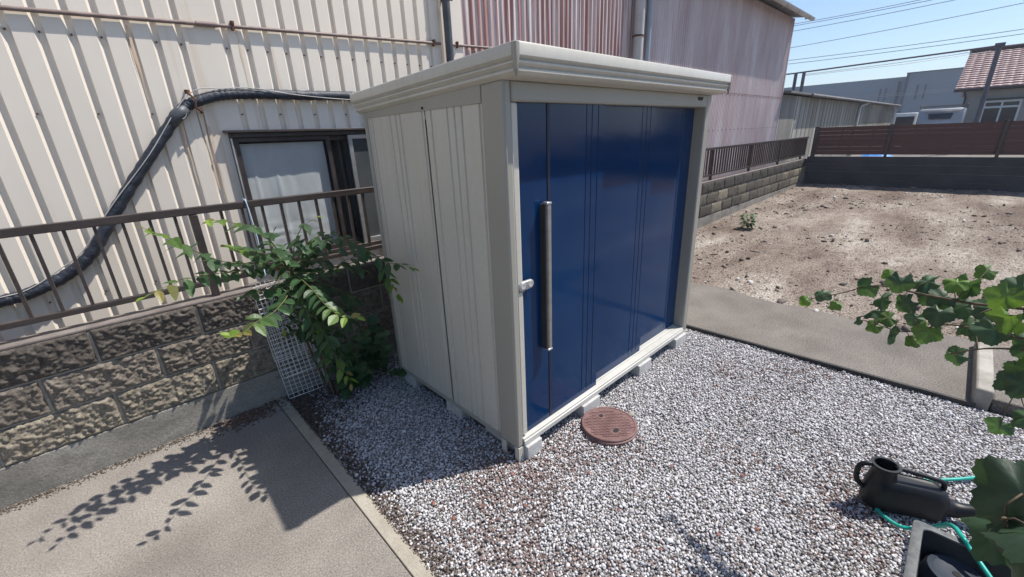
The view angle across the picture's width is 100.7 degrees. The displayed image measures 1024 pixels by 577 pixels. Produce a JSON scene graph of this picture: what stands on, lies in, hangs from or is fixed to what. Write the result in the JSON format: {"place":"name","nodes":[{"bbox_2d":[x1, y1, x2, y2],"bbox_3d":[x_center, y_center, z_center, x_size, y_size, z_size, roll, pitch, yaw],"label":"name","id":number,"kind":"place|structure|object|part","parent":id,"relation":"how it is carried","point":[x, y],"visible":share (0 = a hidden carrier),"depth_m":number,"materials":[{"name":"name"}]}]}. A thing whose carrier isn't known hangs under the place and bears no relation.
{"place":"outdoors","nodes":[
{"label":"outdoors","id":0,"kind":"place"},
{"bbox_2d":[0,401,411,576],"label":"concrete slab","id":1,"kind":"structure","parent":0,"point":[268,496],"depth_m":2.13,"materials":[{"name":"grey concrete"}]},
{"bbox_2d":[0,394,450,576],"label":"concrete curb","id":2,"kind":"structure","parent":1,"relation":"on","point":[246,419],"depth_m":2.69,"materials":[{"name":"grey concrete"}]},
{"bbox_2d":[0,0,463,341],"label":"factory building","id":3,"kind":"structure","parent":0,"point":[88,105],"depth_m":2.98,"materials":[{"name":"beige metal"}]},
{"bbox_2d":[0,87,354,307],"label":"wrapped pipe","id":4,"kind":"object","parent":3,"relation":"attached to","point":[180,112],"visible":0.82,"depth_m":2.84,"materials":[{"name":"black plastic"}]},
{"bbox_2d":[0,5,491,48],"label":"conduit","id":5,"kind":"object","parent":3,"relation":"attached to","point":[233,27],"visible":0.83,"depth_m":2.92,"materials":[{"name":"brown metal"}]},
{"bbox_2d":[228,130,381,264],"bbox_3d":[-1.503,-0.890,3.899,1.700,1.049,0.125,-20,26,-40],"label":"window frame","id":6,"kind":"structure","parent":3,"relation":"in","point":[346,132],"depth_m":3.42,"materials":[{"name":"metal"}]},
{"bbox_2d":[441,0,453,61],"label":"drain pipe","id":7,"kind":"object","parent":3,"relation":"attached to","point":[447,29],"visible":0.14,"depth_m":4.10,"materials":[{"name":"grey metal"}]},
{"bbox_2d":[460,0,646,60],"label":"red corrugated building","id":8,"kind":"structure","parent":0,"point":[605,27],"depth_m":5.17,"materials":[{"name":"metal"}]},
{"bbox_2d":[632,0,645,59],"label":"drain pipe","id":9,"kind":"object","parent":8,"relation":"attached to","point":[638,31],"visible":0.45,"depth_m":6.15,"materials":[{"name":"grey plastic"}]},
{"bbox_2d":[287,328,1023,576],"bbox_3d":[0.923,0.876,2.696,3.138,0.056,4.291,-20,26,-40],"label":"gravel","id":10,"kind":"structure","parent":0,"point":[877,422],"depth_m":2.38,"materials":[{"name":"grey gravel"}]},
{"bbox_2d":[136,216,419,394],"bbox_3d":[-1.075,0.243,2.489,1.037,1.487,1.269,-2,20,1],"label":"shrub","id":11,"kind":"object","parent":10,"relation":"on","point":[305,293],"visible":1,"depth_m":2.46,"materials":[{"name":"green plant"}]},
{"bbox_2d":[271,338,327,398],"bbox_3d":[-1.553,0.571,3.112,0.309,0.435,0.039,-18,25,-36],"label":"wire grid","id":12,"kind":"object","parent":10,"relation":"on","point":[296,370],"visible":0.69,"depth_m":3.10,"materials":[{"name":"grey metal"}]},
{"bbox_2d":[330,314,406,398],"bbox_3d":[-1.137,0.507,3.189,0.498,0.499,0.487,-20,26,-40],"label":"creeper","id":13,"kind":"object","parent":10,"relation":"on","point":[364,367],"visible":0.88,"depth_m":3.21,"materials":[{"name":"green plant"}]},
{"bbox_2d":[405,374,423,387],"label":"concrete block","id":14,"kind":"structure","parent":10,"relation":"on","point":[412,380],"depth_m":3.25,"materials":[{"name":"grey concrete"}]},
{"bbox_2d":[446,400,468,418],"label":"concrete block","id":15,"kind":"structure","parent":10,"relation":"on","point":[461,414],"depth_m":2.86,"materials":[{"name":"grey concrete"}]},
{"bbox_2d":[486,427,541,460],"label":"concrete block","id":16,"kind":"structure","parent":10,"relation":"on","point":[532,448],"depth_m":2.49,"materials":[{"name":"grey concrete"}]},
{"bbox_2d":[350,40,732,461],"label":"storage shed","id":17,"kind":"structure","parent":16,"relation":"on","point":[537,205],"depth_m":2.45,"materials":[{"name":"beige metal"}]},
{"bbox_2d":[516,102,604,431],"bbox_3d":[0.290,-0.079,2.383,0.730,1.785,0.080,-20,26,-40],"label":"door","id":18,"kind":"structure","parent":17,"relation":"in","point":[561,146],"depth_m":2.33,"materials":[{"name":"blue metal"}]},
{"bbox_2d":[596,105,656,379],"bbox_3d":[0.721,-0.264,2.840,0.665,1.780,0.030,-20,26,-40],"label":"door","id":19,"kind":"structure","parent":17,"relation":"in","point":[629,131],"depth_m":2.81,"materials":[{"name":"blue metal"}]},
{"bbox_2d":[640,107,694,345],"bbox_3d":[1.151,-0.438,3.263,0.660,1.774,0.030,-20,26,-40],"label":"door","id":20,"kind":"structure","parent":17,"relation":"in","point":[673,126],"depth_m":3.24,"materials":[{"name":"blue metal"}]},
{"bbox_2d":[572,394,599,416],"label":"concrete block","id":21,"kind":"structure","parent":10,"relation":"on","point":[590,404],"depth_m":2.83,"materials":[{"name":"grey concrete"}]},
{"bbox_2d":[581,407,637,447],"bbox_3d":[0.617,0.873,2.703,0.356,0.044,0.356,-20,26,-40],"label":"inspection cover","id":22,"kind":"object","parent":10,"relation":"on","point":[608,426],"visible":1,"depth_m":2.66,"materials":[{"name":"brown metal"}]},
{"bbox_2d":[628,357,650,376],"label":"concrete block","id":23,"kind":"structure","parent":10,"relation":"on","point":[641,368],"depth_m":3.27,"materials":[{"name":"grey concrete"}]},
{"bbox_2d":[665,332,685,348],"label":"concrete block","id":24,"kind":"structure","parent":10,"relation":"on","point":[678,341],"depth_m":3.65,"materials":[{"name":"grey concrete"}]},
{"bbox_2d":[686,324,967,406],"bbox_3d":[1.730,0.394,3.938,3.482,0.060,0.025,17,27,42],"label":"edging strip","id":25,"kind":"object","parent":10,"relation":"on","point":[926,392],"visible":0.43,"depth_m":3.22,"materials":[{"name":"rubber"}]},
{"bbox_2d":[853,456,975,520],"bbox_3d":[1.928,0.948,1.986,0.560,0.227,0.132,5,21,19],"label":"watering can","id":26,"kind":"object","parent":10,"relation":"on","point":[885,484],"visible":0.89,"depth_m":1.97,"materials":[{"name":"plastic"}]},
{"bbox_2d":[874,475,992,576],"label":"garden hose","id":27,"kind":"object","parent":10,"relation":"on","point":[982,566],"visible":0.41,"depth_m":1.72,"materials":[{"name":"teal rubber"}]},
{"bbox_2d":[903,520,1010,576],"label":"planter box","id":28,"kind":"object","parent":10,"relation":"on","point":[925,540],"visible":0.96,"depth_m":1.55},
{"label":"planter soil","id":29,"kind":"structure","parent":28,"relation":"in","visible":0},
{"bbox_2d":[799,264,1023,576],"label":"grape vine","id":30,"kind":"object","parent":29,"relation":"on","point":[995,525],"visible":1,"depth_m":1.22,"materials":[{"name":"green plant"}]},
{"bbox_2d":[918,553,982,576],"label":"plant pot","id":31,"kind":"object","parent":29,"relation":"on","point":[937,565],"visible":0.89,"depth_m":1.53,"materials":[{"name":"grey plastic"}]},
{"bbox_2d":[644,0,814,180],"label":"pink corrugated building","id":32,"kind":"structure","parent":0,"point":[746,44],"depth_m":9.06,"materials":[{"name":"pink metal"}]},
{"bbox_2d":[686,282,975,407],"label":"concrete path","id":33,"kind":"structure","parent":0,"point":[832,338],"depth_m":3.64,"materials":[{"name":"grey concrete"}]},
{"bbox_2d":[795,0,918,23],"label":"power line","id":34,"kind":"object","parent":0,"point":[857,12],"visible":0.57,"depth_m":43.59,"materials":[{"name":"metal"}]},
{"bbox_2d":[691,184,1023,346],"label":"dirt lot","id":35,"kind":"structure","parent":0,"point":[837,219],"depth_m":6.27,"materials":[{"name":"brown soil"}]},
{"bbox_2d":[739,213,757,228],"bbox_3d":[4.120,-1.171,7.420,0.322,0.278,0.316,-20,26,-40],"label":"weed","id":36,"kind":"object","parent":35,"relation":"on","point":[744,222],"visible":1,"depth_m":7.36,"materials":[{"name":"green plant"}]},
{"bbox_2d":[692,184,1023,333],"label":"rubble","id":37,"kind":"object","parent":35,"relation":"on","point":[904,327],"visible":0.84,"depth_m":6.50,"materials":[{"name":"brown soil"}]},
{"bbox_2d":[794,0,929,25],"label":"power line","id":38,"kind":"object","parent":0,"point":[862,13],"visible":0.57,"depth_m":43.57,"materials":[{"name":"metal"}]},
{"bbox_2d":[795,0,952,30],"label":"power line","id":39,"kind":"object","parent":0,"point":[876,15],"visible":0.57,"depth_m":42.83,"materials":[{"name":"metal"}]},
{"bbox_2d":[846,89,948,97],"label":"power line","id":40,"kind":"object","parent":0,"point":[900,93],"visible":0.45,"depth_m":43.09,"materials":[{"name":"metal"}]},
{"bbox_2d":[784,0,1023,87],"label":"sky","id":41,"kind":"structure","parent":0,"point":[1009,18],"materials":[{"name":"blue"}]},
{"bbox_2d":[788,29,1022,60],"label":"power line","id":42,"kind":"object","parent":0,"point":[909,45],"visible":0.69,"depth_m":41.62,"materials":[{"name":"metal"}]},
{"bbox_2d":[791,3,1022,47],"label":"power line","id":43,"kind":"object","parent":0,"point":[911,25],"visible":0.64,"depth_m":41.33,"materials":[{"name":"metal"}]},
{"bbox_2d":[791,33,1023,63],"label":"power line","id":44,"kind":"object","parent":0,"point":[913,48],"visible":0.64,"depth_m":41.58,"materials":[{"name":"metal"}]},
{"bbox_2d":[888,150,1023,156],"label":"yard","id":45,"kind":"structure","parent":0,"point":[958,155],"depth_m":16.53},
{"bbox_2d":[784,67,963,129],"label":"grey office block","id":46,"kind":"structure","parent":45,"relation":"on","point":[930,81],"depth_m":56.73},
{"bbox_2d":[893,81,901,103],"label":"slot window","id":47,"kind":"structure","parent":46,"relation":"in","point":[899,84],"depth_m":58.69,"materials":[{"name":"grey glass"}]},
{"bbox_2d":[786,42,1005,121],"bbox_3d":[15.097,-8.643,20.542,0.200,4.060,10.860,-20,26,-40],"label":"pipe frame","id":48,"kind":"object","parent":45,"relation":"on","point":[998,46],"visible":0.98,"depth_m":17.14,"materials":[{"name":"metal"}]},
{"bbox_2d":[882,113,918,150],"bbox_3d":[19.743,-7.967,21.530,3.798,1.736,0.950,-20,26,-40],"label":"white cab truck","id":49,"kind":"object","parent":45,"relation":"on","point":[905,119],"visible":0.11,"depth_m":21.43,"materials":[{"name":"metal"}]},
{"bbox_3d":[19.868,-8.424,21.503,0.013,0.530,0.700,-20,26,-40],"label":"rear window","id":50,"kind":"part","parent":49,"relation":"part of","materials":[{"name":"black glass"}]},
{"bbox_2d":[916,103,968,141],"bbox_3d":[19.634,-7.368,19.504,3.439,1.960,1.500,-20,26,-40],"label":"silver van","id":51,"kind":"object","parent":45,"relation":"on","point":[942,115],"visible":0.21,"depth_m":18.32,"materials":[{"name":"metal"}]},
{"bbox_3d":[18.462,-7.438,18.296,0.105,0.220,0.780,-20,26,-40],"label":"rear window","id":52,"kind":"part","parent":51,"relation":"part of","materials":[{"name":"black glass"}]},
{"bbox_2d":[954,43,1023,145],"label":"tiled house","id":53,"kind":"structure","parent":0,"point":[1004,101],"depth_m":18.82,"materials":[{"name":"tile"}]},
{"bbox_2d":[979,99,1022,126],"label":"window","id":54,"kind":"structure","parent":53,"relation":"in","point":[995,110],"depth_m":18.53,"materials":[{"name":"grey glass"}]},
{"bbox_2d":[988,345,1023,416],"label":"side slab","id":55,"kind":"structure","parent":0,"point":[1000,401],"depth_m":2.74,"materials":[{"name":"grey concrete"}]},
{"label":"ground","id":56,"kind":"structure","parent":0,"visible":0},
{"bbox_2d":[276,396,433,576],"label":"slab border","id":57,"kind":"object","parent":56,"relation":"on","point":[408,559],"visible":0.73,"depth_m":2.20,"materials":[{"name":"grey concrete"}]},
{"bbox_2d":[0,158,806,509],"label":"block wall","id":58,"kind":"structure","parent":56,"relation":"on","point":[82,400],"depth_m":2.57,"materials":[{"name":"grey concrete"}]},
{"bbox_2d":[250,276,311,361],"bbox_3d":[-1.593,0.203,2.945,0.275,0.614,0.023,-14,23,-29],"label":"wire grid","id":59,"kind":"object","parent":58,"relation":"attached to","point":[278,325],"visible":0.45,"depth_m":2.95,"materials":[{"name":"white metal"}]},
{"bbox_2d":[257,296,319,378],"bbox_3d":[-1.549,0.333,2.992,0.320,0.575,0.072,-17,24,-34],"label":"wire grid","id":60,"kind":"object","parent":59,"relation":"attached to","point":[288,346],"visible":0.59,"depth_m":2.98,"materials":[{"name":"grey metal"}]},
{"bbox_2d":[0,136,808,330],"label":"rail fence","id":61,"kind":"object","parent":58,"relation":"on","point":[796,147],"visible":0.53,"depth_m":2.62,"materials":[{"name":"metal"}]},
{"bbox_2d":[242,199,265,275],"bbox_3d":[-1.717,-0.340,2.834,0.023,0.516,0.138,-20,26,-40],"label":"hanging string","id":62,"kind":"object","parent":61,"relation":"hanging from","point":[253,224],"visible":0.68,"depth_m":2.77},
{"bbox_2d":[644,0,652,60],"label":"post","id":63,"kind":"object","parent":56,"relation":"on","point":[648,29],"depth_m":6.37,"materials":[{"name":"grey plastic"}]},
{"bbox_2d":[803,156,1023,191],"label":"retaining wall","id":64,"kind":"structure","parent":56,"relation":"on","point":[983,173],"depth_m":10.17,"materials":[{"name":"grey concrete"}]},
{"bbox_2d":[810,120,1023,156],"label":"slat fence","id":65,"kind":"object","parent":64,"relation":"on","point":[960,139],"visible":1,"depth_m":10.01,"materials":[{"name":"brown wood"}]},
{"bbox_2d":[971,342,994,410],"bbox_3d":[3.408,0.590,3.079,1.050,0.165,0.085,-20,26,-40],"label":"kerb stone","id":66,"kind":"object","parent":56,"relation":"on","point":[982,392],"visible":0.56,"depth_m":2.87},
{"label":"far road","id":67,"kind":"structure","parent":0,"visible":0},
{"bbox_2d":[772,90,900,166],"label":"weathered warehouse","id":68,"kind":"structure","parent":67,"relation":"on","point":[803,114],"depth_m":14.35,"materials":[{"name":"grey metal"}]}
]}

